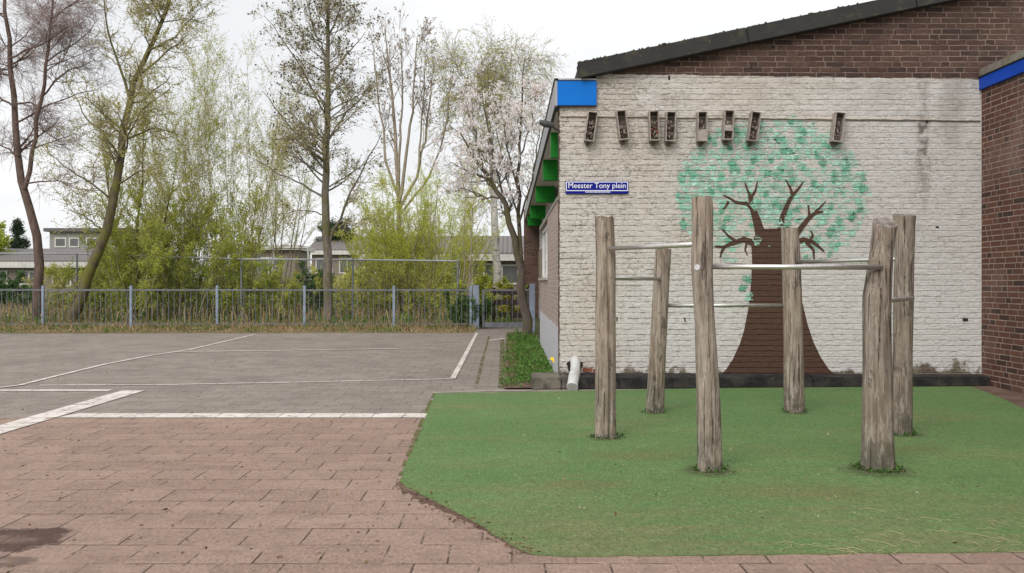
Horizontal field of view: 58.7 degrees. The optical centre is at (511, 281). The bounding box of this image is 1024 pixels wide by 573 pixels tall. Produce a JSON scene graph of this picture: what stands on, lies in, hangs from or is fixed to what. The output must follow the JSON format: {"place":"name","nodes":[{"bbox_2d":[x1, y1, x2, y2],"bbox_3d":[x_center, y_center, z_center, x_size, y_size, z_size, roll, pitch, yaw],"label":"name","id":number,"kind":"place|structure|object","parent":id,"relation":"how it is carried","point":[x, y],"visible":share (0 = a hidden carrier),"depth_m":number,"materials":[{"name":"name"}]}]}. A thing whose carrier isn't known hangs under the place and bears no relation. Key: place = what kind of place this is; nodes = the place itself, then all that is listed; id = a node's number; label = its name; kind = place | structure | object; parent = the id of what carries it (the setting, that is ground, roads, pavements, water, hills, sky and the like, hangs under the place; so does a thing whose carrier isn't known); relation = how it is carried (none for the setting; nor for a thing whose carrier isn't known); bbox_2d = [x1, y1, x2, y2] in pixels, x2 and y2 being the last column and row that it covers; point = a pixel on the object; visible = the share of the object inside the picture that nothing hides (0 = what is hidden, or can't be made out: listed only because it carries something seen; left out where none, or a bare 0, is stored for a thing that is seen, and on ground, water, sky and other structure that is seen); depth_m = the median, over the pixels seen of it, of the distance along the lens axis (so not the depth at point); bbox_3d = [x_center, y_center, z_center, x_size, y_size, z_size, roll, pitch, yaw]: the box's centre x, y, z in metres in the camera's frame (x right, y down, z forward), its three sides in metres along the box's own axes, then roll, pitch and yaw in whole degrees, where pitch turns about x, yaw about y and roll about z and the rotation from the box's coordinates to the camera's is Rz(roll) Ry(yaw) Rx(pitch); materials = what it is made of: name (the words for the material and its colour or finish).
{"place":"outdoors","nodes":[
{"label":"outdoors","id":0,"kind":"place"},
{"bbox_2d":[43,228,172,296],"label":"flat roofed block","id":1,"kind":"structure","parent":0,"point":[63,240],"depth_m":66.00,"materials":[{"name":"grey brick"}]},
{"bbox_2d":[54,238,66,246],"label":"window","id":2,"kind":"structure","parent":1,"relation":"in","point":[58,242],"depth_m":65.97,"materials":[{"name":"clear glass"}]},
{"bbox_2d":[69,238,79,246],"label":"window","id":3,"kind":"structure","parent":1,"relation":"in","point":[74,242],"depth_m":65.97,"materials":[{"name":"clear glass"}]},
{"bbox_2d":[0,327,474,332],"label":"verge","id":4,"kind":"structure","parent":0,"point":[248,332],"depth_m":23.34,"materials":[{"name":"plant"}]},
{"bbox_2d":[0,286,471,327],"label":"metal fence","id":5,"kind":"object","parent":4,"relation":"on","point":[131,290],"visible":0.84,"depth_m":25.18,"materials":[{"name":"grey metal"}]},
{"bbox_2d":[0,296,479,332],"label":"grass","id":6,"kind":"structure","parent":4,"relation":"on","point":[353,327],"depth_m":24.58,"materials":[{"name":"plant"}]},
{"bbox_2d":[442,285,494,326],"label":"ivy bush","id":7,"kind":"object","parent":4,"relation":"on","point":[465,308],"visible":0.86,"depth_m":25.43,"materials":[{"name":"green plant"}]},
{"bbox_2d":[239,245,314,300],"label":"flat roofed shed","id":8,"kind":"structure","parent":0,"point":[302,253],"depth_m":52.00,"materials":[{"name":"brick"}]},
{"bbox_2d":[257,257,278,276],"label":"window","id":9,"kind":"structure","parent":8,"relation":"in","point":[275,262],"depth_m":51.97,"materials":[{"name":"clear glass"}]},
{"bbox_2d":[31,285,539,339],"bbox_3d":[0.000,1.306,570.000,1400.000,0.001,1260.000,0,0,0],"label":"ground","id":10,"kind":"structure","parent":0,"point":[537,324],"depth_m":30.83,"materials":[{"name":"green plant"}]},
{"bbox_2d":[0,220,14,252],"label":"leafy bush","id":11,"kind":"object","parent":10,"relation":"on","point":[4,242],"visible":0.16,"depth_m":52.36,"materials":[{"name":"green plant"}]},
{"bbox_2d":[0,269,31,310],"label":"leafy bush","id":12,"kind":"object","parent":10,"relation":"on","point":[14,283],"visible":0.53,"depth_m":35.62,"materials":[{"name":"green plant"}]},
{"bbox_2d":[6,217,30,248],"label":"conifer tree","id":13,"kind":"object","parent":10,"relation":"on","point":[18,241],"visible":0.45,"depth_m":69.80,"materials":[{"name":"green plant"}]},
{"bbox_2d":[20,263,81,311],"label":"leafy bush","id":14,"kind":"object","parent":10,"relation":"on","point":[57,284],"visible":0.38,"depth_m":32.69,"materials":[{"name":"green plant"}]},
{"bbox_2d":[0,0,124,321],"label":"bare tree","id":15,"kind":"object","parent":10,"relation":"on","point":[53,35],"visible":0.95,"depth_m":27.03,"materials":[{"name":"brown plant"}]},
{"bbox_2d":[0,249,141,305],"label":"garden bungalow","id":16,"kind":"object","parent":10,"relation":"on","point":[19,262],"visible":0.19,"depth_m":50.00,"materials":[{"name":"brick"}]},
{"bbox_2d":[19,271,33,284],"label":"window","id":17,"kind":"structure","parent":16,"relation":"in","point":[30,274],"depth_m":49.98,"materials":[{"name":"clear glass"}]},
{"bbox_2d":[52,279,71,286],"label":"window","id":18,"kind":"structure","parent":16,"relation":"in","point":[68,282],"depth_m":49.95,"materials":[{"name":"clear glass"}]},
{"bbox_2d":[44,220,136,320],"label":"thicket bush","id":19,"kind":"object","parent":10,"relation":"on","point":[94,296],"visible":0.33,"depth_m":27.97,"materials":[{"name":"green plant"}]},
{"bbox_2d":[25,0,228,321],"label":"mossy tree","id":20,"kind":"object","parent":10,"relation":"on","point":[123,136],"visible":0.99,"depth_m":26.53,"materials":[{"name":"green plant"}]},
{"bbox_2d":[63,68,193,317],"bbox_3d":[-11.743,-2.707,28.686,3.982,8.066,2.953,0,0,0],"label":"slender tree","id":21,"kind":"object","parent":10,"relation":"on","point":[134,194],"visible":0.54,"depth_m":28.24,"materials":[{"name":"green plant"}]},
{"bbox_2d":[84,207,174,321],"bbox_3d":[-11.577,-0.455,27.513,2.108,3.540,3.401,0,0,-38],"label":"leafy bush","id":22,"kind":"object","parent":10,"relation":"on","point":[116,281],"visible":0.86,"depth_m":27.13,"materials":[{"name":"green plant"}]},
{"bbox_2d":[92,175,219,317],"bbox_3d":[-11.234,-1.126,29.687,4.091,4.880,4.952,0,0,0],"label":"thicket bush","id":23,"kind":"object","parent":10,"relation":"on","point":[148,213],"visible":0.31,"depth_m":28.57,"materials":[{"name":"green plant"}]},
{"bbox_2d":[120,196,251,322],"bbox_3d":[-10.240,-0.667,28.556,4.578,3.962,2.713,0,0,0],"label":"leafy bush","id":24,"kind":"object","parent":10,"relation":"on","point":[182,263],"visible":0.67,"depth_m":28.24,"materials":[{"name":"green plant"}]},
{"bbox_2d":[71,36,311,317],"bbox_3d":[-10.289,-3.367,30.017,7.443,9.351,5.702,0,0,0],"label":"hazel shrub","id":25,"kind":"object","parent":10,"relation":"on","point":[195,178],"visible":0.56,"depth_m":29.58,"materials":[{"name":"green plant"}]},
{"bbox_2d":[133,8,311,315],"bbox_3d":[-10.217,-3.917,31.362,6.708,10.448,5.855,0,0,-18],"label":"hazel shrub","id":26,"kind":"object","parent":10,"relation":"on","point":[208,147],"visible":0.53,"depth_m":30.43,"materials":[{"name":"green plant"}]},
{"bbox_2d":[176,179,268,311],"bbox_3d":[-9.621,-1.019,30.073,3.498,4.661,3.261,0,0,0],"label":"thicket bush","id":27,"kind":"object","parent":10,"relation":"on","point":[249,250],"visible":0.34,"depth_m":29.50,"materials":[{"name":"green plant"}]},
{"bbox_2d":[0,252,458,321],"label":"fence","id":28,"kind":"object","parent":10,"relation":"on","point":[217,278],"visible":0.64,"depth_m":27.99,"materials":[{"name":"grey metal"}]},
{"bbox_2d":[180,247,299,322],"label":"leafy bush","id":29,"kind":"object","parent":10,"relation":"on","point":[270,282],"visible":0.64,"depth_m":28.33,"materials":[{"name":"green plant"}]},
{"bbox_2d":[148,264,364,300],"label":"hedge","id":30,"kind":"object","parent":10,"relation":"on","point":[335,280],"visible":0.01,"depth_m":63.02,"materials":[{"name":"green plant"}]},
{"bbox_2d":[0,291,514,326],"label":"undergrowth","id":31,"kind":"object","parent":10,"relation":"on","point":[378,315],"visible":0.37,"depth_m":27.74,"materials":[{"name":"plant"}]},
{"bbox_2d":[363,2,462,304],"bbox_3d":[-3.781,-4.794,35.066,4.073,11.457,2.607,0,0,0],"label":"ash tree","id":32,"kind":"object","parent":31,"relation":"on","point":[397,151],"visible":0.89,"depth_m":34.96,"materials":[{"name":"brown plant"}]},
{"bbox_2d":[227,255,322,321],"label":"thicket bush","id":33,"kind":"object","parent":10,"relation":"on","point":[293,284],"visible":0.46,"depth_m":28.88,"materials":[{"name":"green plant"}]},
{"bbox_2d":[243,124,335,312],"bbox_3d":[-8.224,-2.329,33.080,3.596,7.280,2.495,0,0,0],"label":"hazel shrub","id":34,"kind":"object","parent":10,"relation":"on","point":[298,222],"visible":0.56,"depth_m":32.94,"materials":[{"name":"green plant"}]},
{"bbox_2d":[271,247,310,281],"bbox_3d":[-9.110,-0.056,37.000,2.407,2.735,1.278,0,0,0],"label":"swing frame","id":35,"kind":"object","parent":10,"relation":"on","point":[308,261],"visible":0.32,"depth_m":36.96,"materials":[{"name":"white metal"}]},
{"bbox_2d":[260,282,336,310],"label":"leafy bush","id":36,"kind":"object","parent":10,"relation":"on","point":[292,300],"visible":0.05,"depth_m":33.90,"materials":[{"name":"green plant"}]},
{"bbox_2d":[295,260,336,320],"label":"dark bush","id":37,"kind":"object","parent":10,"relation":"on","point":[309,285],"visible":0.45,"depth_m":29.67,"materials":[{"name":"green plant"}]},
{"bbox_2d":[240,0,399,320],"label":"alder tree","id":38,"kind":"object","parent":10,"relation":"on","point":[328,78],"visible":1,"depth_m":26.92,"materials":[{"name":"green plant"}]},
{"bbox_2d":[314,215,356,242],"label":"conifer tree","id":39,"kind":"object","parent":10,"relation":"on","point":[332,224],"visible":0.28,"depth_m":74.58,"materials":[{"name":"green plant"}]},
{"bbox_2d":[310,236,369,297],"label":"garden bungalow","id":40,"kind":"object","parent":10,"relation":"on","point":[338,247],"visible":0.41,"depth_m":72.00,"materials":[{"name":"brick"}]},
{"bbox_2d":[316,258,332,272],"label":"window","id":41,"kind":"structure","parent":40,"relation":"in","point":[319,263],"depth_m":71.98,"materials":[{"name":"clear glass"}]},
{"bbox_2d":[339,258,354,272],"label":"window","id":42,"kind":"structure","parent":40,"relation":"in","point":[341,269],"depth_m":71.98,"materials":[{"name":"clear glass"}]},
{"bbox_2d":[339,268,391,312],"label":"leafy bush","id":43,"kind":"object","parent":10,"relation":"on","point":[364,284],"visible":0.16,"depth_m":31.66,"materials":[{"name":"green plant"}]},
{"bbox_2d":[332,244,419,317],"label":"thicket bush","id":44,"kind":"object","parent":10,"relation":"on","point":[382,271],"visible":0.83,"depth_m":29.69,"materials":[{"name":"green plant"}]},
{"bbox_2d":[374,261,436,317],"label":"leafy bush","id":45,"kind":"object","parent":10,"relation":"on","point":[415,287],"visible":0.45,"depth_m":30.93,"materials":[{"name":"green plant"}]},
{"bbox_2d":[331,160,516,314],"bbox_3d":[-3.603,-1.683,32.848,6.306,6.007,5.965,0,0,23],"label":"willow tree","id":46,"kind":"object","parent":10,"relation":"on","point":[392,240],"visible":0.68,"depth_m":32.48,"materials":[{"name":"green plant"}]},
{"bbox_2d":[359,236,523,307],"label":"garden bungalow","id":47,"kind":"object","parent":10,"relation":"on","point":[509,268],"visible":0.11,"depth_m":44.97,"materials":[{"name":"brick"}]},
{"bbox_2d":[430,266,459,284],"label":"window","id":48,"kind":"structure","parent":47,"relation":"in","point":[444,266],"depth_m":44.98,"materials":[{"name":"clear glass"}]},
{"bbox_2d":[471,263,492,284],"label":"window","id":49,"kind":"structure","parent":47,"relation":"in","point":[487,269],"depth_m":44.98,"materials":[{"name":"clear glass"}]},
{"bbox_2d":[501,264,517,284],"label":"window","id":50,"kind":"structure","parent":47,"relation":"in","point":[509,270],"depth_m":44.98,"materials":[{"name":"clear glass"}]},
{"bbox_2d":[401,271,497,321],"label":"thicket bush","id":51,"kind":"object","parent":10,"relation":"on","point":[454,286],"visible":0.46,"depth_m":29.58,"materials":[{"name":"green plant"}]},
{"bbox_2d":[446,154,487,297],"bbox_3d":[-1.438,-1.409,29.027,1.240,5.436,1.854,0,0,11],"label":"pale sapling","id":52,"kind":"object","parent":10,"relation":"on","point":[464,229],"visible":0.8,"depth_m":28.98,"materials":[{"name":"plant"}]},
{"bbox_2d":[461,224,490,295],"bbox_3d":[-1.208,-0.303,29.881,0.892,3.214,0.841,0,0,25],"label":"pale sapling","id":53,"kind":"object","parent":10,"relation":"on","point":[473,243],"visible":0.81,"depth_m":29.86,"materials":[{"name":"green plant"}]},
{"bbox_2d":[421,44,551,335],"bbox_3d":[-0.408,-2.171,21.638,3.456,7.049,2.458,0,0,0],"label":"magnolia tree","id":54,"kind":"object","parent":10,"relation":"on","point":[518,255],"visible":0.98,"depth_m":21.55,"materials":[{"name":"white plant"}]},
{"bbox_2d":[472,260,508,305],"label":"leafy bush","id":55,"kind":"object","parent":10,"relation":"on","point":[483,280],"visible":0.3,"depth_m":36.93,"materials":[{"name":"green plant"}]},
{"bbox_2d":[415,10,568,309],"bbox_3d":[-0.769,-4.525,33.960,5.983,11.107,4.123,0,0,-31],"label":"birch tree","id":56,"kind":"object","parent":10,"relation":"on","point":[487,74],"visible":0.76,"depth_m":33.85,"materials":[{"name":"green plant"}]},
{"bbox_2d":[486,280,527,311],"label":"forsythia bush","id":57,"kind":"object","parent":10,"relation":"on","point":[500,286],"visible":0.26,"depth_m":32.88,"materials":[{"name":"plant"}]},
{"bbox_2d":[490,287,528,320],"bbox_3d":[-0.085,0.740,30.030,1.270,1.120,0.120,0,0,0],"label":"wooden rail fence","id":58,"kind":"object","parent":10,"relation":"on","point":[499,302],"visible":0.55,"depth_m":29.97,"materials":[{"name":"brown wood"}]},
{"bbox_2d":[524,0,1023,374],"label":"school building","id":59,"kind":"structure","parent":10,"relation":"on","point":[896,82],"depth_m":11.57,"materials":[{"name":"brick"}]},
{"bbox_2d":[542,225,546,277],"bbox_3d":[0.662,-0.559,16.802,0.070,0.962,3.597,0,0,0],"label":"window","id":60,"kind":"structure","parent":59,"relation":"in","point":[544,233],"depth_m":18.26,"materials":[{"name":"white paint"}]},
{"bbox_2d":[539,182,557,249],"bbox_3d":[1.021,-1.653,22.313,0.070,1.083,20.974,0,0,0],"label":"transom window","id":61,"kind":"structure","parent":59,"relation":"in","point":[548,205],"depth_m":25.73,"materials":[{"name":"white paint"}]},
{"bbox_2d":[539,120,559,131],"bbox_3d":[0.489,-1.962,11.424,0.351,0.116,0.120,0,0,-36],"label":"floodlight","id":62,"kind":"object","parent":59,"relation":"attached to","point":[546,124],"visible":1,"depth_m":11.36,"materials":[{"name":"grey metal"}]},
{"bbox_2d":[566,356,579,389],"bbox_3d":[0.768,1.129,11.229,0.153,0.379,0.764,0,0,7],"label":"drain pipe","id":63,"kind":"object","parent":59,"relation":"attached to","point":[573,378],"visible":0.99,"depth_m":11.04,"materials":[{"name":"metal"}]},
{"bbox_2d":[583,111,597,145],"bbox_3d":[0.995,-1.937,11.501,0.174,0.421,0.131,0,0,0],"label":"insect box","id":64,"kind":"object","parent":59,"relation":"attached to","point":[590,129],"visible":1,"depth_m":11.51,"materials":[{"name":"brown wood"}]},
{"bbox_2d":[566,181,627,193],"bbox_3d":[1.077,-1.198,11.551,0.796,0.157,0.026,0,0,0],"label":"street sign","id":65,"kind":"object","parent":59,"relation":"attached to","point":[596,187],"visible":1,"depth_m":11.54,"materials":[{"name":"blue metal"}]},
{"bbox_2d":[615,110,629,144],"bbox_3d":[1.392,-1.952,11.501,0.168,0.423,0.131,0,0,0],"label":"insect box","id":66,"kind":"object","parent":59,"relation":"attached to","point":[622,129],"visible":1,"depth_m":11.51,"materials":[{"name":"brown wood"}]},
{"bbox_2d":[648,111,659,144],"bbox_3d":[1.790,-1.942,11.501,0.137,0.418,0.131,0,0,0],"label":"insect box","id":67,"kind":"object","parent":59,"relation":"attached to","point":[653,131],"visible":1,"depth_m":11.51,"materials":[{"name":"brown wood"}]},
{"bbox_2d":[664,111,675,145],"bbox_3d":[1.997,-1.934,11.501,0.137,0.417,0.131,0,0,0],"label":"insect box","id":68,"kind":"object","parent":59,"relation":"attached to","point":[669,130],"visible":1,"depth_m":11.51,"materials":[{"name":"brown wood"}]},
{"bbox_2d":[696,111,707,145],"bbox_3d":[2.395,-1.933,11.501,0.124,0.415,0.131,0,0,0],"label":"insect box","id":69,"kind":"object","parent":59,"relation":"attached to","point":[701,130],"visible":1,"depth_m":11.45,"materials":[{"name":"brown wood"}]},
{"bbox_2d":[721,110,734,144],"bbox_3d":[2.727,-1.951,11.501,0.143,0.418,0.131,0,0,0],"label":"insect box","id":70,"kind":"object","parent":59,"relation":"attached to","point":[727,133],"visible":1,"depth_m":11.49,"materials":[{"name":"brown wood"}]},
{"bbox_2d":[745,111,761,145],"bbox_3d":[3.050,-1.937,11.501,0.174,0.421,0.131,0,0,0],"label":"insect box","id":71,"kind":"object","parent":59,"relation":"attached to","point":[753,128],"visible":1,"depth_m":11.50,"materials":[{"name":"brown wood"}]},
{"bbox_2d":[829,112,845,146],"bbox_3d":[4.111,-1.929,11.501,0.168,0.421,0.131,0,0,0],"label":"insect box","id":72,"kind":"object","parent":59,"relation":"attached to","point":[837,131],"visible":1,"depth_m":11.49,"materials":[{"name":"brown wood"}]},
{"bbox_2d":[978,49,1023,392],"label":"brick annex","id":73,"kind":"object","parent":10,"relation":"on","point":[1001,84],"visible":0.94,"depth_m":11.05,"materials":[{"name":"brown brick"}]},
{"bbox_2d":[0,327,634,417],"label":"grey paving","id":74,"kind":"structure","parent":0,"point":[433,359],"depth_m":13.22,"materials":[{"name":"concrete"}]},
{"bbox_2d":[0,389,426,433],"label":"painted lines","id":75,"kind":"object","parent":74,"relation":"on","point":[16,424],"visible":1,"depth_m":8.90,"materials":[{"name":"white paint"}]},
{"bbox_2d":[0,333,505,387],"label":"court lines","id":76,"kind":"object","parent":74,"relation":"on","point":[460,363],"visible":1,"depth_m":13.56,"materials":[{"name":"paint"}]},
{"bbox_2d":[398,336,504,474],"bbox_3d":[-0.504,1.296,13.987,0.842,0.002,15.756,0,0,0],"label":"path moss","id":77,"kind":"object","parent":74,"relation":"on","point":[420,425],"visible":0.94,"depth_m":9.96,"materials":[{"name":"green plant"}]},
{"bbox_2d":[433,390,532,392],"bbox_3d":[-0.346,1.296,10.811,1.198,0.001,0.158,0,0,-11],"label":"path edging","id":78,"kind":"object","parent":74,"relation":"on","point":[481,390],"visible":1,"depth_m":10.87,"materials":[{"name":"grey concrete"}]},
{"bbox_2d":[473,285,528,328],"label":"metal gate","id":79,"kind":"structure","parent":74,"relation":"on","point":[491,323],"depth_m":25.18,"materials":[{"name":"grey metal"}]},
{"bbox_2d":[1,361,1005,571],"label":"litter","id":80,"kind":"object","parent":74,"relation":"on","point":[505,545],"visible":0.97,"depth_m":5.19,"materials":[{"name":"brown plant"}]},
{"bbox_2d":[531,373,989,389],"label":"wall kerb","id":81,"kind":"structure","parent":74,"relation":"on","point":[543,381],"depth_m":11.20,"materials":[{"name":"black concrete"}]},
{"bbox_2d":[973,386,1023,407],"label":"brick pavement","id":82,"kind":"structure","parent":74,"relation":"on","point":[1015,397],"depth_m":10.47,"materials":[{"name":"red brick"}]},
{"bbox_2d":[0,0,872,273],"label":"sky","id":83,"kind":"structure","parent":0,"point":[583,30],"materials":[{"name":"white"}]},
{"bbox_2d":[0,418,1023,572],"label":"red paving","id":84,"kind":"structure","parent":0,"point":[281,486],"depth_m":5.11,"materials":[{"name":"red brick"}]},
{"bbox_2d":[397,481,532,554],"bbox_3d":[-0.362,1.298,5.104,0.114,0.001,1.807,0,0,-28],"label":"dirt edge","id":85,"kind":"object","parent":84,"relation":"on","point":[404,490],"visible":0.98,"depth_m":5.31,"materials":[{"name":"soil"}]},
{"bbox_2d":[400,386,1023,556],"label":"turf mat","id":86,"kind":"object","parent":84,"relation":"on","point":[944,458],"visible":0.76,"depth_m":6.09,"materials":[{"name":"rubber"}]},
{"bbox_2d":[595,196,915,471],"bbox_3d":[2.070,0.381,7.699,2.758,1.938,3.006,0,0,0],"label":"turning bar frame","id":87,"kind":"object","parent":86,"relation":"on","point":[887,394],"visible":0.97,"depth_m":7.52,"materials":[{"name":"brown wood"}]},
{"bbox_2d":[590,408,924,474],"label":"weeds","id":88,"kind":"object","parent":86,"relation":"on","point":[898,468],"visible":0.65,"depth_m":6.30,"materials":[{"name":"green plant"}]},
{"bbox_2d":[779,508,1023,556],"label":"dry grass","id":89,"kind":"structure","parent":86,"relation":"on","point":[899,542],"depth_m":4.53,"materials":[{"name":"plant"}]},
{"bbox_2d":[504,332,548,387],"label":"garden soil","id":90,"kind":"structure","parent":0,"point":[525,385],"depth_m":12.46,"materials":[{"name":"brown soil"}]},
{"bbox_2d":[498,326,553,386],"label":"ground cover","id":91,"kind":"object","parent":90,"relation":"on","point":[523,341],"visible":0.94,"depth_m":14.64,"materials":[{"name":"green plant"}]},
{"bbox_2d":[529,284,534,332],"bbox_3d":[0.510,0.670,22.940,0.140,1.260,0.080,0,0,0],"label":"boundary post","id":92,"kind":"object","parent":90,"relation":"on","point":[532,298],"visible":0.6,"depth_m":22.90,"materials":[{"name":"grey metal"}]}
]}

